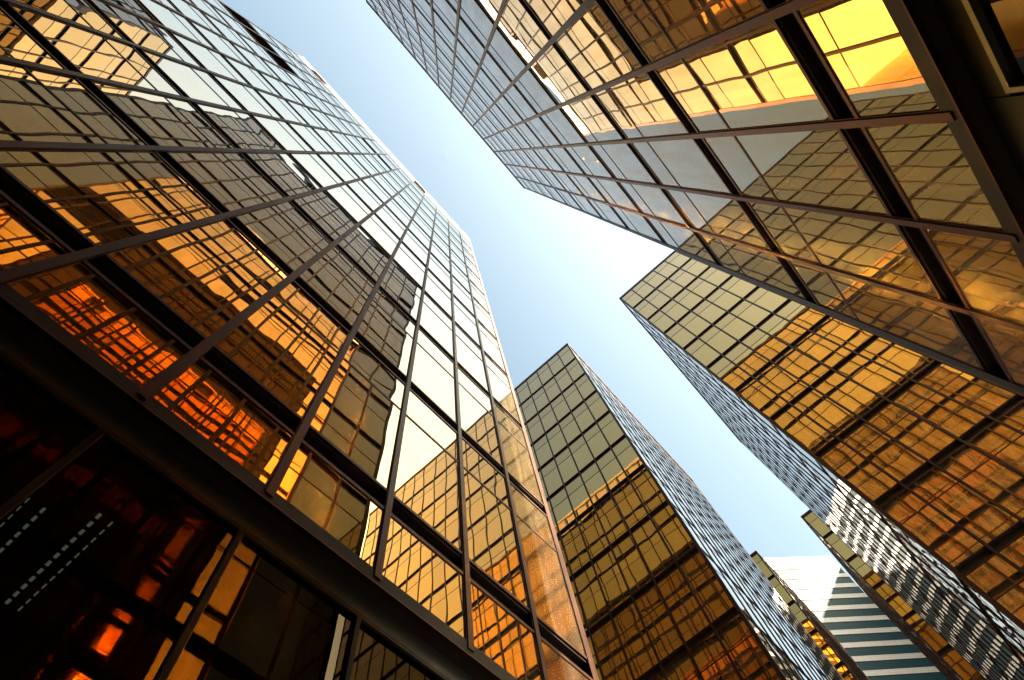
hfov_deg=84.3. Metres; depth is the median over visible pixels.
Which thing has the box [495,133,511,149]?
window
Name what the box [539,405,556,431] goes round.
window
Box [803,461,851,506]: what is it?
window
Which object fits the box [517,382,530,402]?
window
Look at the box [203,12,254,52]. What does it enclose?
window
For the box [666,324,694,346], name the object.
window
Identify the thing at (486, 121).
window
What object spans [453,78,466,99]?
window
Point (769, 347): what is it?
window
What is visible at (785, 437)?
window
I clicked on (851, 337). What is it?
window
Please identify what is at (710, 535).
window
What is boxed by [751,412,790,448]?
window
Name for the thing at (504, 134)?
window
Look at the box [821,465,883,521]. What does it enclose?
window
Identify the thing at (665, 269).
window
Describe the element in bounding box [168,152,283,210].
window
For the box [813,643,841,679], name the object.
window
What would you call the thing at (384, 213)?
window
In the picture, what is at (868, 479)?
window
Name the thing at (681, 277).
window
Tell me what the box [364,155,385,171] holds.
window
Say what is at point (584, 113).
window
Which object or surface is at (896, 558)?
window
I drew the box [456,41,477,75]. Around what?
window
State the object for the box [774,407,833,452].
window
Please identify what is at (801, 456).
window
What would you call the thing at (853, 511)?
window
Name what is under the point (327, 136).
window
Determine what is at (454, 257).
window
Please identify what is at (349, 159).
window
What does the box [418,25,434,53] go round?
window
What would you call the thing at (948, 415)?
window
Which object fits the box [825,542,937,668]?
window
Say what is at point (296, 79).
window
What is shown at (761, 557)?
window
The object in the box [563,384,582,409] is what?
window
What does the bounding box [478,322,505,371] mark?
window
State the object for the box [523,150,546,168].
window
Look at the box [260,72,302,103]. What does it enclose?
window
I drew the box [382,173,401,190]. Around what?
window
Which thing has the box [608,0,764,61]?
window
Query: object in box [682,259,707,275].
window
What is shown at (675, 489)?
window
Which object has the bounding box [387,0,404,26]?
window
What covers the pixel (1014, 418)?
window
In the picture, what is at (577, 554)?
window
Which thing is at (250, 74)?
window
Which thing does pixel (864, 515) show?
window
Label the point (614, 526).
window
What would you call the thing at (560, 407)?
window
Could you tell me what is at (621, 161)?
window
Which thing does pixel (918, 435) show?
window
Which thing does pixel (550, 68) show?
window
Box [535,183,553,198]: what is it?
window
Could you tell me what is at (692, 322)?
window
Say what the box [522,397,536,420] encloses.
window
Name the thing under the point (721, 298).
window
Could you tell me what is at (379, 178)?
window
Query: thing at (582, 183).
window
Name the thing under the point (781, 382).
window
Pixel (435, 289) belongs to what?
window
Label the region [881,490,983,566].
window
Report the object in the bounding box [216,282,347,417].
window
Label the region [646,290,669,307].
window
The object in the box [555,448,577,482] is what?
window
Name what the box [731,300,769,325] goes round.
window
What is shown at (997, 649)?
window
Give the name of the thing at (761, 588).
window
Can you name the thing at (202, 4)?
window
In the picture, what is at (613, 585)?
window
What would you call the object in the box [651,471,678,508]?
window
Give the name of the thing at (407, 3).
window
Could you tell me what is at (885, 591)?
window
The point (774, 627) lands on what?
window
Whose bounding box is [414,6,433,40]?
window
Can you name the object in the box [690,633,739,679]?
window
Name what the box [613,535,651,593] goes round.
window
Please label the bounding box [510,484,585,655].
window
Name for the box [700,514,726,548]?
window
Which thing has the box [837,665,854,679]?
window
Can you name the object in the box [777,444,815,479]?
window
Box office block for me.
[764,556,946,679]
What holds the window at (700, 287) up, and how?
in the office tower at (897, 467)
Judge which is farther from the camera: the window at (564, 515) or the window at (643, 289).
the window at (643, 289)
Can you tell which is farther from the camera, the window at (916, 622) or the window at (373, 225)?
the window at (916, 622)
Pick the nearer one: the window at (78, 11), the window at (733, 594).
the window at (78, 11)
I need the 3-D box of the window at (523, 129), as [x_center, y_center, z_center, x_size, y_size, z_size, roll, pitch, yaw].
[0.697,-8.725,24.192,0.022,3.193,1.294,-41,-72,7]
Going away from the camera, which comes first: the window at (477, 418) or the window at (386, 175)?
the window at (477, 418)
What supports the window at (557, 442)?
in the office tower at (669, 580)
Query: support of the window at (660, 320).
in the office tower at (897, 467)
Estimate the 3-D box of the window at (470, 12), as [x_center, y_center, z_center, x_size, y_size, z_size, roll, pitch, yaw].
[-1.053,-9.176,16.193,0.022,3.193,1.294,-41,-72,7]
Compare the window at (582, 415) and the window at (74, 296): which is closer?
the window at (74, 296)
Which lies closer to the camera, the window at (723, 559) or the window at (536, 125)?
the window at (536, 125)
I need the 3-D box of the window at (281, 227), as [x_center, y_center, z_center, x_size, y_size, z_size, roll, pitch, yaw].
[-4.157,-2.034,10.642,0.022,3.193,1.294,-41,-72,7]
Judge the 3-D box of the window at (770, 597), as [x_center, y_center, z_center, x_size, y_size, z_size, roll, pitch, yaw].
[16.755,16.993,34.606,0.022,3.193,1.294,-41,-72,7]
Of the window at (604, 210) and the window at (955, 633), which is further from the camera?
the window at (955, 633)
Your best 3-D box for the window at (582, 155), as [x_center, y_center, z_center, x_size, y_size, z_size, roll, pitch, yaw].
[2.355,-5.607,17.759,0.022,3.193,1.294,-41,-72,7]
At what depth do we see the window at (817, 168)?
7.09 m
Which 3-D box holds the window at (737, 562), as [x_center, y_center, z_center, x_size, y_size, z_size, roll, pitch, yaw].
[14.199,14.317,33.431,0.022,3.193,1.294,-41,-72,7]
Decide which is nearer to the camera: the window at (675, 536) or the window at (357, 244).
the window at (357, 244)
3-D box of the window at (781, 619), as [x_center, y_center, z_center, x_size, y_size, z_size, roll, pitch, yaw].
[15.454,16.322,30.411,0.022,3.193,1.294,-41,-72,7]
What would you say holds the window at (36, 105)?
in the office tower at (260, 414)
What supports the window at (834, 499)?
in the office tower at (897, 467)
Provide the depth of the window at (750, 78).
6.67 m
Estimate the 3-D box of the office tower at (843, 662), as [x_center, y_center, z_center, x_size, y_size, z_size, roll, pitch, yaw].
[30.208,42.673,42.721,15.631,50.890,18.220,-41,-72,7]
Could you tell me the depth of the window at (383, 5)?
34.80 m
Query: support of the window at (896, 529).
in the office tower at (897, 467)
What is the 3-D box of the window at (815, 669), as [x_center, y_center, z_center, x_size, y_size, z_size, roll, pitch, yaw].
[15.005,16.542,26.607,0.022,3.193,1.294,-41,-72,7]
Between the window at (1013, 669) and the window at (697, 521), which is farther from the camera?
the window at (697, 521)
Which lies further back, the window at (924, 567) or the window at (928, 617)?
the window at (928, 617)
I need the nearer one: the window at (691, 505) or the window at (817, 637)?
the window at (691, 505)
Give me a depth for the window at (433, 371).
11.55 m
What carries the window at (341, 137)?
in the office tower at (260, 414)
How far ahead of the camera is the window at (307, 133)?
19.96 m
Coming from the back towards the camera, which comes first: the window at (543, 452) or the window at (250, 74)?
the window at (543, 452)
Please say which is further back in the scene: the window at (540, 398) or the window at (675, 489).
the window at (540, 398)
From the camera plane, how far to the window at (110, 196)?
6.37 m
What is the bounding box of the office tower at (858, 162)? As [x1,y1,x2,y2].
[366,0,1023,393]
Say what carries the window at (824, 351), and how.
in the office tower at (897, 467)
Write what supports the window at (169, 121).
in the office tower at (260, 414)
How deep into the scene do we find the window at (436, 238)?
28.79 m
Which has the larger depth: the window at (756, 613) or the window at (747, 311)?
the window at (747, 311)
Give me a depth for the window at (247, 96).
16.11 m
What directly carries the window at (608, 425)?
in the office tower at (669, 580)
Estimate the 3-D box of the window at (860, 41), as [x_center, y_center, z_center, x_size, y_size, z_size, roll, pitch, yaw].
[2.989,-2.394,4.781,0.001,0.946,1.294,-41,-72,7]
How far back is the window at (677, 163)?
10.64 m
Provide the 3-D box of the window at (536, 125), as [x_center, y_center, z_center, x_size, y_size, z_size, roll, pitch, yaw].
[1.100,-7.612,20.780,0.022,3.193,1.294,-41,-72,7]
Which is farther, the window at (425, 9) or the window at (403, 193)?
the window at (403, 193)
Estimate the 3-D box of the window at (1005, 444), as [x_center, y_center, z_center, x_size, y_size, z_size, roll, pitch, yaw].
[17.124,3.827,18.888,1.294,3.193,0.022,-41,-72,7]
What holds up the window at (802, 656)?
in the office tower at (669, 580)
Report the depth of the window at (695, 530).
27.55 m
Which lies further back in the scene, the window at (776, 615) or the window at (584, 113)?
the window at (776, 615)
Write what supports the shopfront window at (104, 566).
in the office tower at (260, 414)
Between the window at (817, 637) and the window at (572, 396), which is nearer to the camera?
the window at (572, 396)
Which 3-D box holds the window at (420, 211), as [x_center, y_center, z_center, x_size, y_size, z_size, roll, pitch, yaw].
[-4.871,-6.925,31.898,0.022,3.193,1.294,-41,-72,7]
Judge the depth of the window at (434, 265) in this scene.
21.90 m
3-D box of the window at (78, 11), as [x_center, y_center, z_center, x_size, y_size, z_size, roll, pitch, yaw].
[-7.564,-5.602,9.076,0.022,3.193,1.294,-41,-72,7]
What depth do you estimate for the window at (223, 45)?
18.77 m
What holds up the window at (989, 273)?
in the office tower at (858, 162)
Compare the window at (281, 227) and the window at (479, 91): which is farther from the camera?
the window at (479, 91)
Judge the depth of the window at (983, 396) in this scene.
21.99 m
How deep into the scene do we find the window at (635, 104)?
10.24 m
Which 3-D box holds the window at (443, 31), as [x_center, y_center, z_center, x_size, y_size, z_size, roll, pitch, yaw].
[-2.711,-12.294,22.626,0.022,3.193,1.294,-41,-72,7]
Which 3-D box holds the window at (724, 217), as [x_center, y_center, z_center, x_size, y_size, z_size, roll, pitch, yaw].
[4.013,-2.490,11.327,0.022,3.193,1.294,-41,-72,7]
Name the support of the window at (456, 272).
in the office tower at (260, 414)
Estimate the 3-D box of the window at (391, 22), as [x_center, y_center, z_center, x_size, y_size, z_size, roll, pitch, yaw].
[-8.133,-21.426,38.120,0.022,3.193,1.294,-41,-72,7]
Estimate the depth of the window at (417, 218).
28.43 m
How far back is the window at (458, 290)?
22.30 m
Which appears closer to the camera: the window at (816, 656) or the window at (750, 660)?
the window at (750, 660)
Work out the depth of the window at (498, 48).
16.40 m
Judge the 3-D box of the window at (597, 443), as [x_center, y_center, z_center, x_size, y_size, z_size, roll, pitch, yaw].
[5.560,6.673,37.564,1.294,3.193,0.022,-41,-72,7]
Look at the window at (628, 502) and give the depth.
30.63 m
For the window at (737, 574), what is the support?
in the office tower at (669, 580)
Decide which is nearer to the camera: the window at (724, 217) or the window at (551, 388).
the window at (724, 217)
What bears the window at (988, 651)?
in the office tower at (897, 467)
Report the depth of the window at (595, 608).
27.69 m
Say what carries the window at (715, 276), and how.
in the office tower at (897, 467)
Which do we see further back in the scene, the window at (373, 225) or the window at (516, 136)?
the window at (516, 136)
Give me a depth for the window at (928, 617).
31.51 m
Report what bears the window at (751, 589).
in the office tower at (669, 580)
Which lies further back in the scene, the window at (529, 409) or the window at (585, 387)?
the window at (529, 409)
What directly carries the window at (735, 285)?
in the office tower at (897, 467)
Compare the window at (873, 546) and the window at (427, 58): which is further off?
the window at (427, 58)
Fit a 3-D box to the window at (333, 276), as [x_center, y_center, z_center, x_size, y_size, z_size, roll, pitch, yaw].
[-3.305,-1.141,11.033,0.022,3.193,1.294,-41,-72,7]
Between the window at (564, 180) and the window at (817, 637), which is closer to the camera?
the window at (564, 180)
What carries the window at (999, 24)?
in the office tower at (858, 162)
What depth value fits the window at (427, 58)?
35.84 m
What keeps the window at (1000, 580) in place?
in the office tower at (897, 467)
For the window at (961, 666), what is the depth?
43.45 m
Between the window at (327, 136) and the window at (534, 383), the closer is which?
the window at (327, 136)
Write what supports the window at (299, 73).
in the office tower at (260, 414)
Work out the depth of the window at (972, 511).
19.04 m
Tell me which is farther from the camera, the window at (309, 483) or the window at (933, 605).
the window at (933, 605)
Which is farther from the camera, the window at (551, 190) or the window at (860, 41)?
the window at (551, 190)
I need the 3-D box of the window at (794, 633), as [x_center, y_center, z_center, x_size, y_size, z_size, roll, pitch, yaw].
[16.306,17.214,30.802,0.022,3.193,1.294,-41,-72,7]
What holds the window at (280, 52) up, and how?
in the office tower at (260, 414)
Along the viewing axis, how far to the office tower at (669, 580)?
29.14 m
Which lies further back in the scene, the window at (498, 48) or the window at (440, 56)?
the window at (440, 56)
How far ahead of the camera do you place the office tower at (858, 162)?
7.18 m
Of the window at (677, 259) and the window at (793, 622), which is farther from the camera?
the window at (677, 259)
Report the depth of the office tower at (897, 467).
24.93 m
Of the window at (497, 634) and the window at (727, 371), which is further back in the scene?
the window at (727, 371)
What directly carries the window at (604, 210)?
in the office tower at (858, 162)
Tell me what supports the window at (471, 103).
in the office tower at (858, 162)
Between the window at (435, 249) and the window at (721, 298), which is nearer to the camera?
the window at (435, 249)
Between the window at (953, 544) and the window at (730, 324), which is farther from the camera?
the window at (730, 324)
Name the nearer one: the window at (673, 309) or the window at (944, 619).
the window at (944, 619)
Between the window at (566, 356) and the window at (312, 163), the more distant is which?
the window at (566, 356)
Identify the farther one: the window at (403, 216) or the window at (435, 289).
the window at (403, 216)
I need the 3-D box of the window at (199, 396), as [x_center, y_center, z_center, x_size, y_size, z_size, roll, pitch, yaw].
[-2.624,0.737,5.271,0.001,0.946,1.294,-41,-72,7]
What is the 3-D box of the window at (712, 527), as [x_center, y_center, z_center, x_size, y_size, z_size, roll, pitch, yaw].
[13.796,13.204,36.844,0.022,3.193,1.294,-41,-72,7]
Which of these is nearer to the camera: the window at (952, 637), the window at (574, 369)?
the window at (952, 637)
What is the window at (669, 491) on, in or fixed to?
in the office tower at (669, 580)
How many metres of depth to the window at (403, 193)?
31.47 m
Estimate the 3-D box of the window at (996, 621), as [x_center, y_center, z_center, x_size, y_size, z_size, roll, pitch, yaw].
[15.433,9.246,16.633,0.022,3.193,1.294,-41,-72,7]
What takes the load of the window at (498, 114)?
in the office tower at (858, 162)
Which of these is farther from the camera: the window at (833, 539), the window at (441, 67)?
the window at (833, 539)
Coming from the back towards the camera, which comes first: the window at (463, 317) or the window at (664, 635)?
the window at (664, 635)
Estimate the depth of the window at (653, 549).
27.20 m
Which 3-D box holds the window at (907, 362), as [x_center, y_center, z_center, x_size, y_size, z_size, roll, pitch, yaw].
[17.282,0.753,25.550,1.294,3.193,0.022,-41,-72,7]
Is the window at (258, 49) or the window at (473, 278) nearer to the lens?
the window at (258, 49)
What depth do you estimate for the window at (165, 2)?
16.34 m
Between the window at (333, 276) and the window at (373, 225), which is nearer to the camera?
the window at (333, 276)
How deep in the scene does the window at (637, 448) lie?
34.07 m
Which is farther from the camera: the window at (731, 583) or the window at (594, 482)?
the window at (594, 482)
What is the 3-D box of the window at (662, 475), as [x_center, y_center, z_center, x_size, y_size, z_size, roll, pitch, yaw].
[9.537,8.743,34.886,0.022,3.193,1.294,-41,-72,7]
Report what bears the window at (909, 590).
in the office tower at (897, 467)
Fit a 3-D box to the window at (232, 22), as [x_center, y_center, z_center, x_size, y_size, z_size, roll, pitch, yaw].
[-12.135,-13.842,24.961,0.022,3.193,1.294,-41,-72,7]
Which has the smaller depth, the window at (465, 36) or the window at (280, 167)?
the window at (280, 167)
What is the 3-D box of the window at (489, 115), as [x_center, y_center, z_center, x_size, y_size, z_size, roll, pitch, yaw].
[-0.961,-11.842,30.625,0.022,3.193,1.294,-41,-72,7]
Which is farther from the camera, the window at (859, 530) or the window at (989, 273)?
the window at (859, 530)
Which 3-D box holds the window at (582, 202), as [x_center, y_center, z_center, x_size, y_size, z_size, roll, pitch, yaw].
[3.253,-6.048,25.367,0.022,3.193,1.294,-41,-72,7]
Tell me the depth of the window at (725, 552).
32.60 m
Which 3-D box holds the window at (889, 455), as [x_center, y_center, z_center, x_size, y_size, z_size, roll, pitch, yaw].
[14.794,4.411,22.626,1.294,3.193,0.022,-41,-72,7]
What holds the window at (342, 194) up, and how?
in the office tower at (260, 414)
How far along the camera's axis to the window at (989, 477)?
19.14 m
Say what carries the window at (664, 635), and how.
in the office tower at (669, 580)
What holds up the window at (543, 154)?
in the office tower at (858, 162)
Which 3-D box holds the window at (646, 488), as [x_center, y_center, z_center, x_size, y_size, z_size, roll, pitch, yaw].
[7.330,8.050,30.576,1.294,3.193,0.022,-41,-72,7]
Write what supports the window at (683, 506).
in the office tower at (669, 580)
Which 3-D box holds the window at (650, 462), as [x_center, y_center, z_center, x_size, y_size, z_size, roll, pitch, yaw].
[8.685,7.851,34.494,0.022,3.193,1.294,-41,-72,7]
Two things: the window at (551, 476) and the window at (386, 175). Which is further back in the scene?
the window at (551, 476)
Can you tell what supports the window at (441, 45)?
in the office tower at (858, 162)
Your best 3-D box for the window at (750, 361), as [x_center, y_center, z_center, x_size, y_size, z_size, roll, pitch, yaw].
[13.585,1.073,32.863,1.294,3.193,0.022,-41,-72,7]
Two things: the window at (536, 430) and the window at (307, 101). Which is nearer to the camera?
the window at (307, 101)
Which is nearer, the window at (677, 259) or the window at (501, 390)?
the window at (501, 390)
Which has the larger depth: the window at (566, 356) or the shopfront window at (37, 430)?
the window at (566, 356)
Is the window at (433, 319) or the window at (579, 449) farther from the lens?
the window at (579, 449)
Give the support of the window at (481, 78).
in the office tower at (858, 162)
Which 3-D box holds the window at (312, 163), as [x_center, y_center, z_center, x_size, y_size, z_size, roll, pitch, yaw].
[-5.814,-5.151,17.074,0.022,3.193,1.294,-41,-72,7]
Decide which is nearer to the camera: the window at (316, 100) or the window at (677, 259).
the window at (316, 100)
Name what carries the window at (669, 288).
in the office tower at (897, 467)
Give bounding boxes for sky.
[220,0,864,592]
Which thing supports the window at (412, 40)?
in the office tower at (858, 162)
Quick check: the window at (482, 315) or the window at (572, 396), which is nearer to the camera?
the window at (482, 315)
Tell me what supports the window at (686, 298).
in the office tower at (897, 467)
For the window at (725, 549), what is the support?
in the office tower at (669, 580)
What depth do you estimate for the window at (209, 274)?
6.78 m
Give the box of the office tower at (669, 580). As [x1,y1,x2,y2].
[514,343,843,679]
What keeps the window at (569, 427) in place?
in the office tower at (669, 580)
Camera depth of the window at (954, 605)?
21.13 m
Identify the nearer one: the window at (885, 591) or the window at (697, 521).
the window at (697, 521)
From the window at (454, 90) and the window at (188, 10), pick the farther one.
the window at (454, 90)
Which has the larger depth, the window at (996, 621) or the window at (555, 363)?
the window at (555, 363)
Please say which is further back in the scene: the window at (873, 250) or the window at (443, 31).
the window at (443, 31)
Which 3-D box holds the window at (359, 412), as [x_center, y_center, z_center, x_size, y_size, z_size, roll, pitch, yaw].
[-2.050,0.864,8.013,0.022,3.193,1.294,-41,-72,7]
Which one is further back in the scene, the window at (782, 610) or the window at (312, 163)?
the window at (782, 610)
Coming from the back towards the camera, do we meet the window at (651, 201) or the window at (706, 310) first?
the window at (706, 310)
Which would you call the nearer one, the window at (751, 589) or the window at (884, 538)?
the window at (884, 538)
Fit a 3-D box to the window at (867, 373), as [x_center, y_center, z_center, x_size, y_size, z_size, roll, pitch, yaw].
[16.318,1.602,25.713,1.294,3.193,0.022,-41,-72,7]
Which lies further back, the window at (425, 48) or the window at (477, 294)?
the window at (425, 48)
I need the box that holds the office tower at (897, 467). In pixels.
[619,250,1023,679]
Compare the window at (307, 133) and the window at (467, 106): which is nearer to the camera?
the window at (307, 133)
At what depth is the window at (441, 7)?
19.38 m
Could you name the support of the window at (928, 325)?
in the office tower at (858, 162)
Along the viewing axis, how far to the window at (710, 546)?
28.06 m
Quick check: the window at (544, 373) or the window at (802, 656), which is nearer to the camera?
the window at (802, 656)
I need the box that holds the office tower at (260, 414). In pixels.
[0,0,598,679]
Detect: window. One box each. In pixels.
[0,62,145,144]
[0,150,219,244]
[0,359,97,505]
[0,434,237,679]
[8,262,188,386]
[10,4,180,95]
[17,0,122,38]
[92,0,199,66]
[94,82,233,147]
[109,0,155,21]
[109,220,286,336]
[140,0,213,48]
[143,50,242,109]
[153,359,291,483]
[157,0,176,10]
[167,536,355,679]
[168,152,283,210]
[171,0,222,35]
[173,33,247,83]
[191,21,250,65]
[192,0,228,25]
[198,104,281,149]
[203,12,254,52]
[207,0,234,18]
[214,7,255,41]
[214,75,280,117]
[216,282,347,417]
[226,57,279,95]
[233,43,278,78]
[237,201,330,270]
[239,34,278,65]
[247,153,319,195]
[248,21,277,46]
[253,115,311,150]
[259,91,306,123]
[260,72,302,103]
[263,59,298,87]
[267,41,294,64]
[277,443,382,566]
[284,60,311,83]
[287,72,315,95]
[287,84,319,109]
[288,101,324,127]
[289,123,332,151]
[292,154,341,186]
[295,191,354,239]
[300,247,373,324]
[306,93,333,114]
[309,108,340,131]
[311,339,404,487]
[314,128,347,151]
[319,154,357,180]
[326,114,350,133]
[327,185,370,221]
[332,132,359,152]
[339,154,369,177]
[339,227,388,280]
[346,135,368,152]
[348,180,381,209]
[350,622,440,679]
[353,154,378,174]
[356,137,373,152]
[358,289,414,375]
[362,215,398,254]
[363,177,390,201]
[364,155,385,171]
[372,0,384,16]
[373,155,389,170]
[374,175,396,195]
[376,206,405,237]
[379,0,393,20]
[381,261,421,319]
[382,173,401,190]
[382,517,464,637]
[383,10,397,31]
[386,199,410,225]
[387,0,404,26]
[390,0,399,11]
[393,15,408,38]
[394,194,414,216]
[394,243,425,285]
[394,391,461,550]
[399,2,417,32]
[400,0,414,18]
[400,190,417,209]
[403,230,427,263]
[404,19,420,45]
[408,33,422,55]
[409,221,430,248]
[411,330,455,421]
[412,0,431,24]
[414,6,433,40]
[414,213,431,236]
[417,207,433,227]
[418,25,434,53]
[420,294,453,356]
[421,40,435,63]
[423,51,436,71]
[425,270,451,316]
[428,254,450,289]
[431,241,449,270]
[432,0,456,33]
[433,11,454,51]
[433,232,448,255]
[434,224,448,245]
[435,32,452,64]
[436,47,451,73]
[437,59,451,81]
[438,69,450,88]
[448,0,457,10]
[451,250,466,274]
[451,261,470,292]
[452,85,464,104]
[452,276,474,314]
[453,69,469,92]
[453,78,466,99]
[454,56,473,85]
[454,297,479,344]
[455,325,488,390]
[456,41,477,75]
[457,19,483,63]
[458,368,502,465]
[460,0,492,45]
[462,439,528,607]
[465,103,478,119]
[467,97,482,116]
[467,267,483,292]
[469,90,486,112]
[470,281,488,311]
[471,583,541,679]
[472,81,492,106]
[474,299,495,336]
[476,69,499,100]
[478,0,501,20]
[478,119,492,135]
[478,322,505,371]
[481,53,509,92]
[481,115,497,132]
[485,111,503,130]
[485,355,519,421]
[488,30,524,80]
[490,105,511,127]
[491,136,505,149]
[494,403,542,502]
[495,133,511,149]
[496,96,521,124]
[498,0,547,63]
[501,131,519,148]
[504,86,535,119]
[504,151,518,164]
[507,127,529,147]
[509,151,526,166]
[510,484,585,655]
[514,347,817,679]
[515,71,555,112]
[515,123,542,147]
[516,150,535,167]
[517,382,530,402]
[522,167,539,182]
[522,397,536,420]
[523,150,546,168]
[525,0,584,35]
[526,118,559,145]
[527,373,541,392]
[527,415,543,441]
[530,46,585,103]
[531,169,551,186]
[533,387,548,410]
[534,149,561,170]
[534,436,552,466]
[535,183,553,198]
[537,364,552,383]
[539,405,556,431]
[540,109,584,144]
[540,170,564,189]
[541,460,562,494]
[541,640,588,679]
[544,378,559,400]
[545,186,565,203]
[546,425,566,454]
[548,148,582,173]
[548,355,563,374]
[550,489,574,529]
[551,395,569,420]
[552,172,582,195]
[555,369,571,390]
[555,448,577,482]
[556,1,640,88]
[556,190,580,209]
[558,346,573,364]
[559,414,579,442]
[561,523,589,572]
[562,96,621,141]
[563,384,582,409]
[566,146,611,177]
[566,359,583,380]
[566,476,591,516]
[568,174,604,201]
[569,436,592,470]
[570,194,599,216]
[572,403,593,431]
[575,375,594,398]
[575,566,608,627]
[578,509,608,557]
[581,463,608,502]
[584,424,608,457]
[585,392,607,419]
[588,199,624,226]
[590,178,636,210]
[592,144,655,183]
[592,620,632,679]
[594,551,629,610]
[596,73,686,138]
[596,496,627,543]
[597,450,625,489]
[598,413,622,444]
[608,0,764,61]
[612,438,641,474]
[613,207,661,241]
[613,481,646,527]
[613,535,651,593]
[613,604,657,678]
[620,182,686,225]
[622,291,641,306]
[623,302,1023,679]
[630,439,655,473]
[630,468,665,512]
[632,139,730,193]
[632,281,653,297]
[633,520,673,576]
[634,300,657,317]
[635,586,682,660]
[643,453,668,487]
[644,271,665,287]
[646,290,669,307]
[647,217,714,262]
[649,311,674,331]
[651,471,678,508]
[652,505,694,559]
[654,262,677,276]
[655,466,679,498]
[656,22,829,131]
[657,569,708,640]
[658,280,681,297]
[661,300,688,320]
[664,485,693,524]
[665,652,700,679]
[666,252,689,266]
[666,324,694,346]
[667,190,769,249]
[667,479,691,511]
[669,269,694,286]
[674,289,701,308]
[675,508,710,556]
[676,497,707,539]
[679,312,710,335]
[679,492,704,525]
[680,552,732,621]
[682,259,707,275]
[686,339,719,365]
[687,278,715,296]
[689,511,721,554]
[690,524,726,573]
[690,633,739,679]
[691,505,716,538]
[693,300,725,322]
[699,233,804,298]
[700,267,729,285]
[700,326,735,352]
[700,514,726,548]
[702,525,732,565]
[703,537,739,586]
[704,129,887,214]
[705,554,751,618]
[707,288,740,309]
[709,357,749,388]
[712,527,738,561]
[715,539,745,579]
[716,314,752,339]
[717,552,755,603]
[717,614,780,679]
[721,276,755,297]
[722,572,767,634]
[725,343,767,374]
[725,549,759,594]
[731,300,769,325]
[732,568,770,619]
[736,586,785,653]
[737,562,769,604]
[738,380,786,416]
[740,398,777,432]
[742,329,786,359]
[743,579,782,631]
[746,287,786,311]
[746,617,791,679]
[748,202,938,298]
[749,575,781,617]
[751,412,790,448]
[752,554,771,577]
[752,603,800,668]
[756,364,807,400]
[757,594,796,646]
[759,315,805,343]
[761,557,868,679]
[761,588,791,627]
[764,428,802,463]
[764,635,797,679]
[768,620,812,679]
[770,577,791,603]
[770,597,804,641]
[770,608,808,658]
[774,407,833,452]
[775,349,828,384]
[775,427,823,471]
[776,301,824,328]
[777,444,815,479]
[780,651,802,679]
[781,619,822,673]
[781,633,816,679]
[782,610,816,654]
[788,443,836,487]
[788,457,827,494]
[789,603,814,632]
[790,261,980,368]
[793,622,825,663]
[794,333,850,367]
[794,390,858,435]
[794,633,829,679]
[794,646,819,679]
[798,0,939,116]
[799,471,840,510]
[802,631,836,675]
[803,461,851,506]
[804,643,832,679]
[805,512,830,536]
[809,662,823,679]
[811,632,839,664]
[813,317,872,349]
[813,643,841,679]
[816,373,882,416]
[816,478,863,521]
[816,656,834,679]
[820,443,896,500]
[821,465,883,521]
[825,533,854,559]
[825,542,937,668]
[829,494,875,537]
[837,485,897,539]
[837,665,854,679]
[838,355,907,396]
[841,509,890,555]
[843,423,925,480]
[849,557,881,585]
[851,502,911,557]
[852,522,902,570]
[859,337,933,377]
[862,535,913,584]
[863,518,925,576]
[866,122,1003,230]
[868,404,954,458]
[874,550,925,599]
[876,583,911,616]
[878,537,939,593]
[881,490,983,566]
[882,515,964,588]
[886,565,936,613]
[890,552,953,611]
[894,384,983,436]
[895,576,945,625]
[898,536,981,611]
[903,568,966,628]
[906,613,947,651]
[907,591,955,637]
[909,467,1018,542]
[912,554,996,631]
[915,601,967,652]
[916,585,977,642]
[919,364,1014,414]
[925,229,1023,323]
[928,600,991,660]
[928,617,975,663]
[929,576,1011,651]
[936,627,986,676]
[939,445,1023,517]
[939,614,1001,673]
[941,648,984,679]
[943,594,1023,668]
[951,629,1005,679]
[956,611,1023,674]
[961,0,1023,93]
[962,643,1001,679]
[966,555,1023,622]
[966,584,1023,638]
[968,422,1023,472]
[970,629,1023,679]
[971,654,997,679]
[977,318,1023,385]
[983,607,1023,647]
[983,646,1020,679]
[994,660,1014,679]
[999,401,1023,431]
[1001,630,1023,654]
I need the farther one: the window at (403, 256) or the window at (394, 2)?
the window at (394, 2)
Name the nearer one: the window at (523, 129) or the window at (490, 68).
the window at (490, 68)
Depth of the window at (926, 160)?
5.13 m
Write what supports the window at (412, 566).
in the office tower at (260, 414)
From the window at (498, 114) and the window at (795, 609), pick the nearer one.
the window at (498, 114)
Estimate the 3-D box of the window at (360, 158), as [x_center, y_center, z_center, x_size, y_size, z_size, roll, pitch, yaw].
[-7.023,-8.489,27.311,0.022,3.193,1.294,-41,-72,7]
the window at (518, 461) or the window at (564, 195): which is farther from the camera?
the window at (564, 195)
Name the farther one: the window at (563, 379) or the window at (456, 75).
the window at (563, 379)
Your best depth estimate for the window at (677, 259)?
49.41 m
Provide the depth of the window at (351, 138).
30.26 m
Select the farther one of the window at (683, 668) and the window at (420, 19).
the window at (420, 19)
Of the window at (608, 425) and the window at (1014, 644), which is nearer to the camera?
the window at (1014, 644)
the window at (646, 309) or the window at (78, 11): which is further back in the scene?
the window at (646, 309)
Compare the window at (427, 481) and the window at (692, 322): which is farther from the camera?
the window at (692, 322)
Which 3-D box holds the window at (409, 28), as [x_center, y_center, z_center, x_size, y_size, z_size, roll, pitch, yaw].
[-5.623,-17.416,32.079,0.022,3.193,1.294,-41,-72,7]
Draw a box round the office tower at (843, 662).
[750,551,868,679]
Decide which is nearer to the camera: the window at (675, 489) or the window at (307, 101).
the window at (307, 101)
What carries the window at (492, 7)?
in the office tower at (858, 162)
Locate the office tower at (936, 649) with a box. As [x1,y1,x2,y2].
[800,509,985,679]

